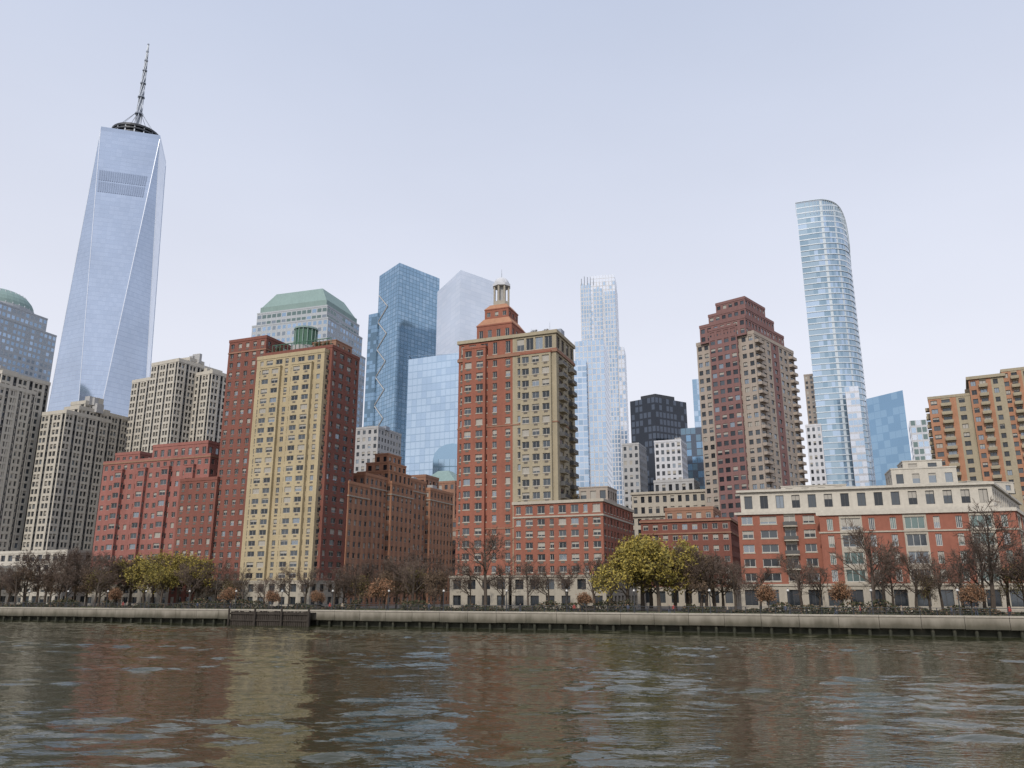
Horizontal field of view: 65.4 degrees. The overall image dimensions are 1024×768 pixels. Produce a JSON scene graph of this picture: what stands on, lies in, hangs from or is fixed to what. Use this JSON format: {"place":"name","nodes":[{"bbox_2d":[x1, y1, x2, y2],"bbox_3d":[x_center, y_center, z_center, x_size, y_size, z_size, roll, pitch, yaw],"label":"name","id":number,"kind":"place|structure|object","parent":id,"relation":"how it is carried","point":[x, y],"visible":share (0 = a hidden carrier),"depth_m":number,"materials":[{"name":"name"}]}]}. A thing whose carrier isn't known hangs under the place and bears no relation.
{"place":"outdoors","nodes":[
{"label":"outdoors","id":0,"kind":"place"},
{"bbox_2d":[0,365,50,550],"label":"cream apartment tower","id":1,"kind":"structure","parent":0,"point":[23,402],"depth_m":300.65,"materials":[{"name":"concrete"}]},
{"bbox_2d":[0,288,56,381],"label":"domed office tower","id":2,"kind":"structure","parent":0,"point":[27,343],"depth_m":526.92,"materials":[{"name":"blue glass"}]},
{"bbox_2d":[47,44,165,416],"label":"tapered glass skyscraper","id":3,"kind":"structure","parent":0,"point":[105,347],"depth_m":683.01,"materials":[{"name":"glass"}]},
{"bbox_2d":[84,440,219,605],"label":"pink brick apartment building","id":4,"kind":"structure","parent":0,"point":[138,503],"depth_m":245.34,"materials":[{"name":"clear brick"}]},
{"bbox_2d":[124,353,226,452],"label":"cream apartment tower","id":5,"kind":"structure","parent":0,"point":[177,400],"depth_m":319.77,"materials":[{"name":"concrete"}]},
{"bbox_2d":[167,325,359,606],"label":"gold brick apartment tower","id":6,"kind":"structure","parent":0,"point":[268,500],"depth_m":226.45,"materials":[{"name":"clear brick"}]},
{"bbox_2d":[251,288,365,427],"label":"pyramid roof office tower","id":7,"kind":"structure","parent":0,"point":[325,313],"depth_m":461.55,"materials":[{"name":"glass"}]},
{"bbox_2d":[363,263,439,465],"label":"braced glass skyscraper","id":8,"kind":"structure","parent":0,"point":[402,323],"depth_m":799.67,"materials":[{"name":"blue glass"}]},
{"bbox_2d":[405,353,458,475],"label":"pale blue office building","id":9,"kind":"structure","parent":0,"point":[432,412],"depth_m":433.73,"materials":[{"name":"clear glass"}]},
{"bbox_2d":[433,443,456,474],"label":"vaulted glass building","id":10,"kind":"structure","parent":0,"point":[445,458],"depth_m":402.68,"materials":[{"name":"blue glass"}]},
{"bbox_2d":[436,270,493,355],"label":"silver glass skyscraper","id":11,"kind":"structure","parent":0,"point":[465,300],"depth_m":744.49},
{"bbox_2d":[0,619,1023,767],"bbox_3d":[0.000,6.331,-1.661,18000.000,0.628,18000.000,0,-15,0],"label":"river water","id":12,"kind":"structure","parent":0,"point":[100,694],"depth_m":50.95,"materials":[{"name":"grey liquid"}]},
{"bbox_2d":[227,608,315,626],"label":"timber pier fender","id":13,"kind":"object","parent":12,"relation":"in","point":[266,618],"visible":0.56,"depth_m":166.19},
{"bbox_2d":[0,0,1023,484],"label":"sky","id":14,"kind":"structure","parent":0,"point":[667,148],"materials":[{"name":"white"}]},
{"bbox_2d":[68,604,973,615],"bbox_3d":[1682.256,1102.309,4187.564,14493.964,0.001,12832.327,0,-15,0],"label":"ground","id":15,"kind":"structure","parent":0,"point":[638,608],"depth_m":209.37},
{"bbox_2d":[0,550,91,604],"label":"cream low rise building","id":16,"kind":"structure","parent":15,"relation":"on","point":[6,560],"depth_m":254.67,"materials":[{"name":"concrete"}]},
{"bbox_2d":[21,396,128,550],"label":"cream apartment tower","id":17,"kind":"structure","parent":15,"relation":"on","point":[79,443],"depth_m":305.10,"materials":[{"name":"concrete"}]},
{"bbox_2d":[354,422,401,472],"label":"grey office building","id":18,"kind":"structure","parent":15,"relation":"on","point":[370,441],"depth_m":347.51,"materials":[{"name":"concrete"}]},
{"bbox_2d":[344,453,453,605],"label":"brown brick apartment row","id":19,"kind":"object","parent":15,"relation":"on","point":[395,510],"visible":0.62,"depth_m":254.66,"materials":[{"name":"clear brick"}]},
{"bbox_2d":[431,471,456,517],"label":"copper roof building","id":20,"kind":"structure","parent":15,"relation":"on","point":[447,481],"depth_m":326.04,"materials":[{"name":"metal"}]},
{"bbox_2d":[0,607,1023,637],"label":"seawall","id":21,"kind":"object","parent":15,"relation":"on","point":[946,626],"visible":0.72,"depth_m":143.13,"materials":[{"name":"concrete"}]},
{"bbox_2d":[0,602,1023,615],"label":"promenade railing","id":22,"kind":"object","parent":21,"relation":"on","point":[520,607],"visible":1,"depth_m":147.08,"materials":[{"name":"metal"}]},
{"bbox_2d":[622,443,647,508],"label":"grey office building","id":23,"kind":"structure","parent":15,"relation":"on","point":[634,457],"depth_m":373.29,"materials":[{"name":"stone"}]},
{"bbox_2d":[630,394,687,491],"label":"black glass office tower","id":24,"kind":"structure","parent":15,"relation":"on","point":[656,417],"depth_m":411.16,"materials":[{"name":"glass"}]},
{"bbox_2d":[630,478,705,603],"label":"limestone office building","id":25,"kind":"structure","parent":15,"relation":"on","point":[675,493],"depth_m":285.51,"materials":[{"name":"beige stone"}]},
{"bbox_2d":[654,435,687,479],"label":"white office building","id":26,"kind":"structure","parent":15,"relation":"on","point":[671,462],"depth_m":355.16,"materials":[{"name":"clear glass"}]},
{"bbox_2d":[680,427,704,488],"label":"dark blue office building","id":27,"kind":"structure","parent":15,"relation":"on","point":[691,438],"depth_m":387.77,"materials":[{"name":"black glass"}]},
{"bbox_2d":[696,296,807,521],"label":"mauve brick apartment tower","id":28,"kind":"structure","parent":15,"relation":"on","point":[751,423],"depth_m":276.54,"materials":[{"name":"brown brick"}]},
{"bbox_2d":[805,424,826,484],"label":"white office building","id":29,"kind":"structure","parent":15,"relation":"on","point":[816,458],"depth_m":378.63,"materials":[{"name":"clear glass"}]},
{"bbox_2d":[734,459,1023,611],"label":"brick and limestone apartment block","id":30,"kind":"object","parent":15,"relation":"on","point":[914,506],"visible":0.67,"depth_m":169.48,"materials":[{"name":"red brick"}]},
{"bbox_2d":[865,390,910,485],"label":"blue glass office tower","id":31,"kind":"structure","parent":15,"relation":"on","point":[889,444],"depth_m":397.95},
{"bbox_2d":[845,386,932,485],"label":"pale green office building","id":32,"kind":"structure","parent":15,"relation":"on","point":[919,439],"depth_m":433.62,"materials":[{"name":"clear glass"}]},
{"bbox_2d":[449,271,637,608],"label":"brick apartment tower","id":33,"kind":"structure","parent":0,"point":[517,463],"depth_m":201.32,"materials":[{"name":"brick"}]},
{"bbox_2d":[70,606,1021,615],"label":"lawn","id":34,"kind":"structure","parent":0,"point":[639,611],"depth_m":162.95,"materials":[{"name":"green plant"}]},
{"bbox_2d":[1,563,33,604],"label":"bare tree","id":35,"kind":"object","parent":34,"relation":"on","point":[9,572],"visible":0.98,"depth_m":224.43,"materials":[{"name":"brown plant"}]},
{"bbox_2d":[8,562,42,604],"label":"brown tree","id":36,"kind":"object","parent":34,"relation":"on","point":[26,579],"visible":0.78,"depth_m":228.27,"materials":[{"name":"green plant"}]},
{"bbox_2d":[0,549,54,600],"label":"bare tree","id":37,"kind":"object","parent":34,"relation":"on","point":[24,556],"visible":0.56,"depth_m":236.40,"materials":[{"name":"brown plant"}]},
{"bbox_2d":[13,552,61,602],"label":"bare tree","id":38,"kind":"object","parent":34,"relation":"on","point":[35,565],"visible":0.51,"depth_m":236.66,"materials":[{"name":"brown plant"}]},
{"bbox_2d":[21,553,65,602],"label":"bare tree","id":39,"kind":"object","parent":34,"relation":"on","point":[41,579],"visible":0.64,"depth_m":228.41,"materials":[{"name":"brown plant"}]},
{"bbox_2d":[43,559,78,599],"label":"bare tree","id":40,"kind":"object","parent":34,"relation":"on","point":[57,578],"visible":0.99,"depth_m":220.58,"materials":[{"name":"brown plant"}]},
{"bbox_2d":[41,547,100,598],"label":"bare tree","id":41,"kind":"object","parent":34,"relation":"on","point":[82,573],"visible":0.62,"depth_m":227.58,"materials":[{"name":"brown plant"}]},
{"bbox_2d":[54,549,95,600],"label":"bare tree","id":42,"kind":"object","parent":34,"relation":"on","point":[75,556],"visible":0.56,"depth_m":228.84,"materials":[{"name":"brown plant"}]},
{"bbox_2d":[71,568,100,606],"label":"brown tree","id":43,"kind":"object","parent":34,"relation":"on","point":[84,588],"visible":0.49,"depth_m":223.65,"materials":[{"name":"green plant"}]},
{"bbox_2d":[80,569,119,606],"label":"brown tree","id":44,"kind":"object","parent":34,"relation":"on","point":[93,577],"visible":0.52,"depth_m":220.53,"materials":[{"name":"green plant"}]},
{"bbox_2d":[80,557,125,606],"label":"bare tree","id":45,"kind":"object","parent":34,"relation":"on","point":[110,577],"visible":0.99,"depth_m":216.55,"materials":[{"name":"brown plant"}]},
{"bbox_2d":[105,557,136,604],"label":"bare tree","id":46,"kind":"object","parent":34,"relation":"on","point":[118,570],"visible":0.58,"depth_m":220.01,"materials":[{"name":"brown plant"}]},
{"bbox_2d":[121,556,174,601],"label":"olive tree","id":47,"kind":"object","parent":34,"relation":"on","point":[134,572],"visible":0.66,"depth_m":213.91,"materials":[{"name":"green plant"}]},
{"bbox_2d":[132,563,182,602],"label":"olive tree","id":48,"kind":"object","parent":34,"relation":"on","point":[166,579],"visible":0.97,"depth_m":207.28,"materials":[{"name":"green plant"}]},
{"bbox_2d":[162,549,208,602],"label":"olive tree","id":49,"kind":"object","parent":34,"relation":"on","point":[169,566],"visible":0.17,"depth_m":217.81,"materials":[{"name":"green plant"}]},
{"bbox_2d":[173,563,209,601],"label":"bare tree","id":50,"kind":"object","parent":34,"relation":"on","point":[190,581],"visible":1,"depth_m":204.01,"materials":[{"name":"brown plant"}]},
{"bbox_2d":[173,552,217,593],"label":"olive tree","id":51,"kind":"object","parent":34,"relation":"on","point":[189,561],"visible":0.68,"depth_m":214.79,"materials":[{"name":"green plant"}]},
{"bbox_2d":[200,558,237,603],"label":"bare tree","id":52,"kind":"object","parent":34,"relation":"on","point":[224,577],"visible":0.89,"depth_m":211.74,"materials":[{"name":"brown plant"}]},
{"bbox_2d":[230,567,255,604],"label":"bare tree","id":53,"kind":"object","parent":34,"relation":"on","point":[244,584],"visible":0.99,"depth_m":203.69,"materials":[{"name":"brown plant"}]},
{"bbox_2d":[268,563,302,605],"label":"bare tree","id":54,"kind":"object","parent":34,"relation":"on","point":[284,579],"visible":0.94,"depth_m":201.24,"materials":[{"name":"brown plant"}]},
{"bbox_2d":[293,567,319,602],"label":"bare tree","id":55,"kind":"object","parent":34,"relation":"on","point":[304,582],"visible":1,"depth_m":202.74,"materials":[{"name":"brown plant"}]},
{"bbox_2d":[319,565,352,605],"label":"bare tree","id":56,"kind":"object","parent":34,"relation":"on","point":[329,580],"visible":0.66,"depth_m":195.51,"materials":[{"name":"brown plant"}]},
{"bbox_2d":[333,558,367,608],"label":"bare tree","id":57,"kind":"object","parent":34,"relation":"on","point":[350,578],"visible":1,"depth_m":184.61,"materials":[{"name":"brown plant"}]},
{"bbox_2d":[350,574,371,608],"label":"brown tree","id":58,"kind":"object","parent":34,"relation":"on","point":[362,583],"visible":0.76,"depth_m":194.13,"materials":[{"name":"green plant"}]},
{"bbox_2d":[357,558,380,607],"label":"bare tree","id":59,"kind":"object","parent":34,"relation":"on","point":[371,572],"visible":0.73,"depth_m":197.03,"materials":[{"name":"brown plant"}]},
{"bbox_2d":[364,577,394,609],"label":"tree","id":60,"kind":"object","parent":34,"relation":"on","point":[383,587],"visible":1,"depth_m":180.41,"materials":[{"name":"brown plant"}]},
{"bbox_2d":[369,555,403,608],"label":"bare tree","id":61,"kind":"object","parent":34,"relation":"on","point":[388,566],"visible":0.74,"depth_m":190.96,"materials":[{"name":"brown plant"}]},
{"bbox_2d":[393,555,429,607],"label":"bare tree","id":62,"kind":"object","parent":34,"relation":"on","point":[407,576],"visible":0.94,"depth_m":183.42,"materials":[{"name":"brown plant"}]},
{"bbox_2d":[400,567,431,604],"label":"brown tree","id":63,"kind":"object","parent":34,"relation":"on","point":[417,583],"visible":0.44,"depth_m":188.82,"materials":[{"name":"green plant"}]},
{"bbox_2d":[400,545,442,604],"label":"bare tree","id":64,"kind":"object","parent":34,"relation":"on","point":[413,558],"visible":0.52,"depth_m":193.74,"materials":[{"name":"brown plant"}]},
{"bbox_2d":[419,570,449,606],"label":"brown tree","id":65,"kind":"object","parent":34,"relation":"on","point":[432,579],"visible":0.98,"depth_m":179.09,"materials":[{"name":"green plant"}]},
{"bbox_2d":[450,563,483,607],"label":"bare tree","id":66,"kind":"object","parent":34,"relation":"on","point":[465,581],"visible":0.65,"depth_m":185.54,"materials":[{"name":"brown plant"}]},
{"bbox_2d":[445,527,525,606],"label":"bare tree","id":67,"kind":"object","parent":34,"relation":"on","point":[492,541],"visible":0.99,"depth_m":174.76,"materials":[{"name":"brown plant"}]},
{"bbox_2d":[481,564,519,606],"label":"bare tree","id":68,"kind":"object","parent":34,"relation":"on","point":[500,569],"visible":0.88,"depth_m":183.12,"materials":[{"name":"brown plant"}]},
{"bbox_2d":[0,597,1023,615],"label":"hedge","id":69,"kind":"object","parent":34,"relation":"on","point":[70,601],"visible":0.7,"depth_m":163.00,"materials":[{"name":"green plant"}]},
{"bbox_2d":[516,557,547,604],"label":"bare tree","id":70,"kind":"object","parent":34,"relation":"on","point":[529,574],"visible":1,"depth_m":172.38,"materials":[{"name":"brown plant"}]},
{"bbox_2d":[529,562,564,607],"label":"bare tree","id":71,"kind":"object","parent":34,"relation":"on","point":[542,581],"visible":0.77,"depth_m":176.69,"materials":[{"name":"brown plant"}]},
{"bbox_2d":[553,562,581,606],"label":"bare tree","id":72,"kind":"object","parent":34,"relation":"on","point":[575,568],"visible":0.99,"depth_m":165.11,"materials":[{"name":"brown plant"}]},
{"bbox_2d":[578,553,605,607],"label":"bare tree","id":73,"kind":"object","parent":34,"relation":"on","point":[593,573],"visible":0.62,"depth_m":170.09,"materials":[{"name":"brown plant"}]},
{"bbox_2d":[589,541,666,611],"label":"yellow tree","id":74,"kind":"object","parent":34,"relation":"on","point":[613,569],"visible":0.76,"depth_m":161.80,"materials":[{"name":"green plant"}]},
{"bbox_2d":[613,533,679,610],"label":"yellow tree","id":75,"kind":"object","parent":34,"relation":"on","point":[631,540],"visible":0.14,"depth_m":168.38,"materials":[{"name":"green plant"}]},
{"bbox_2d":[620,531,675,610],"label":"yellow tree","id":76,"kind":"object","parent":34,"relation":"on","point":[650,554],"visible":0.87,"depth_m":159.48,"materials":[{"name":"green plant"}]},
{"bbox_2d":[661,536,706,610],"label":"yellow tree","id":77,"kind":"object","parent":34,"relation":"on","point":[680,560],"visible":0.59,"depth_m":163.74,"materials":[{"name":"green plant"}]},
{"bbox_2d":[680,552,720,610],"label":"brown tree","id":78,"kind":"object","parent":34,"relation":"on","point":[702,587],"visible":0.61,"depth_m":159.15,"materials":[{"name":"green plant"}]},
{"bbox_2d":[684,549,726,605],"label":"bare tree","id":79,"kind":"object","parent":34,"relation":"on","point":[707,572],"visible":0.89,"depth_m":158.09,"materials":[{"name":"brown plant"}]},
{"bbox_2d":[697,548,741,608],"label":"brown tree","id":80,"kind":"object","parent":34,"relation":"on","point":[714,595],"visible":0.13,"depth_m":162.48,"materials":[{"name":"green plant"}]},
{"bbox_2d":[708,549,744,608],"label":"bare tree","id":81,"kind":"object","parent":34,"relation":"on","point":[723,593],"visible":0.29,"depth_m":165.30,"materials":[{"name":"brown plant"}]},
{"bbox_2d":[710,557,749,609],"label":"bare tree","id":82,"kind":"object","parent":34,"relation":"on","point":[732,576],"visible":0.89,"depth_m":158.75,"materials":[{"name":"brown plant"}]},
{"bbox_2d":[737,566,773,608],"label":"bare tree","id":83,"kind":"object","parent":34,"relation":"on","point":[754,584],"visible":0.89,"depth_m":152.85,"materials":[{"name":"brown plant"}]},
{"bbox_2d":[754,582,778,612],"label":"tree","id":84,"kind":"object","parent":34,"relation":"on","point":[767,594],"visible":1,"depth_m":148.08,"materials":[{"name":"brown plant"}]},
{"bbox_2d":[775,552,819,605],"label":"bare tree","id":85,"kind":"object","parent":34,"relation":"on","point":[798,581],"visible":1,"depth_m":149.80,"materials":[{"name":"brown plant"}]},
{"bbox_2d":[803,560,835,605],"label":"bare tree","id":86,"kind":"object","parent":34,"relation":"on","point":[817,580],"visible":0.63,"depth_m":155.98,"materials":[{"name":"brown plant"}]},
{"bbox_2d":[827,580,855,611],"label":"tree","id":87,"kind":"object","parent":34,"relation":"on","point":[840,591],"visible":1,"depth_m":145.20,"materials":[{"name":"brown plant"}]},
{"bbox_2d":[827,517,902,612],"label":"bare tree","id":88,"kind":"object","parent":34,"relation":"on","point":[857,540],"visible":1,"depth_m":143.23,"materials":[{"name":"brown plant"}]},
{"bbox_2d":[857,546,903,611],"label":"bare tree","id":89,"kind":"object","parent":34,"relation":"on","point":[882,587],"visible":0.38,"depth_m":151.37,"materials":[{"name":"brown plant"}]},
{"bbox_2d":[864,562,911,612],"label":"bare tree","id":90,"kind":"object","parent":34,"relation":"on","point":[892,595],"visible":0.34,"depth_m":154.45,"materials":[{"name":"brown plant"}]},
{"bbox_2d":[882,547,943,612],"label":"bare tree","id":91,"kind":"object","parent":34,"relation":"on","point":[905,559],"visible":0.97,"depth_m":141.40,"materials":[{"name":"brown plant"}]},
{"bbox_2d":[913,573,938,609],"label":"brown tree","id":92,"kind":"object","parent":34,"relation":"on","point":[926,593],"visible":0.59,"depth_m":149.24,"materials":[{"name":"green plant"}]},
{"bbox_2d":[917,550,958,608],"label":"bare tree","id":93,"kind":"object","parent":34,"relation":"on","point":[940,581],"visible":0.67,"depth_m":146.38,"materials":[{"name":"brown plant"}]},
{"bbox_2d":[927,547,996,611],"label":"bare tree","id":94,"kind":"object","parent":34,"relation":"on","point":[959,580],"visible":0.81,"depth_m":140.52,"materials":[{"name":"brown plant"}]},
{"bbox_2d":[956,581,988,607],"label":"tree","id":95,"kind":"object","parent":34,"relation":"on","point":[970,592],"visible":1,"depth_m":136.22,"materials":[{"name":"brown plant"}]},
{"bbox_2d":[948,534,1002,609],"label":"bare tree","id":96,"kind":"object","parent":34,"relation":"on","point":[981,582],"visible":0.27,"depth_m":148.56,"materials":[{"name":"brown plant"}]},
{"bbox_2d":[946,497,1023,611],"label":"bare tree","id":97,"kind":"object","parent":34,"relation":"on","point":[992,550],"visible":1,"depth_m":135.47,"materials":[{"name":"brown plant"}]},
{"bbox_2d":[984,546,1022,609],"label":"bare tree","id":98,"kind":"object","parent":34,"relation":"on","point":[995,578],"visible":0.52,"depth_m":143.19,"materials":[{"name":"brown plant"}]},
{"bbox_2d":[996,561,1023,602],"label":"brown tree","id":99,"kind":"object","parent":34,"relation":"on","point":[1019,588],"visible":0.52,"depth_m":140.71,"materials":[{"name":"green plant"}]},
{"bbox_2d":[996,527,1023,586],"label":"bare tree","id":100,"kind":"object","parent":34,"relation":"on","point":[1018,567],"visible":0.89,"depth_m":136.12,"materials":[{"name":"brown plant"}]},
{"bbox_2d":[574,340,611,496],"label":"white glass office tower","id":101,"kind":"structure","parent":0,"point":[592,425],"depth_m":466.75,"materials":[{"name":"glass"}]},
{"bbox_2d":[580,274,628,505],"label":"white residential skyscraper","id":102,"kind":"structure","parent":0,"point":[599,307],"depth_m":636.66,"materials":[{"name":"glass"}]},
{"bbox_2d":[639,506,741,606],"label":"red brick building","id":103,"kind":"structure","parent":0,"point":[710,528],"depth_m":222.90,"materials":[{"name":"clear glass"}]},
{"bbox_2d":[692,379,700,427],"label":"narrow glass tower","id":104,"kind":"structure","parent":0,"point":[696,403],"depth_m":518.05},
{"bbox_2d":[804,374,817,423],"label":"beige setback tower","id":105,"kind":"structure","parent":0,"point":[810,398],"depth_m":538.99,"materials":[{"name":"concrete"}]},
{"bbox_2d":[795,199,873,486],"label":"curved glass skyscraper","id":106,"kind":"structure","parent":0,"point":[835,350],"depth_m":472.11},
{"bbox_2d":[925,367,1023,511],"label":"orange brick apartment tower","id":107,"kind":"structure","parent":0,"point":[976,432],"depth_m":260.01,"materials":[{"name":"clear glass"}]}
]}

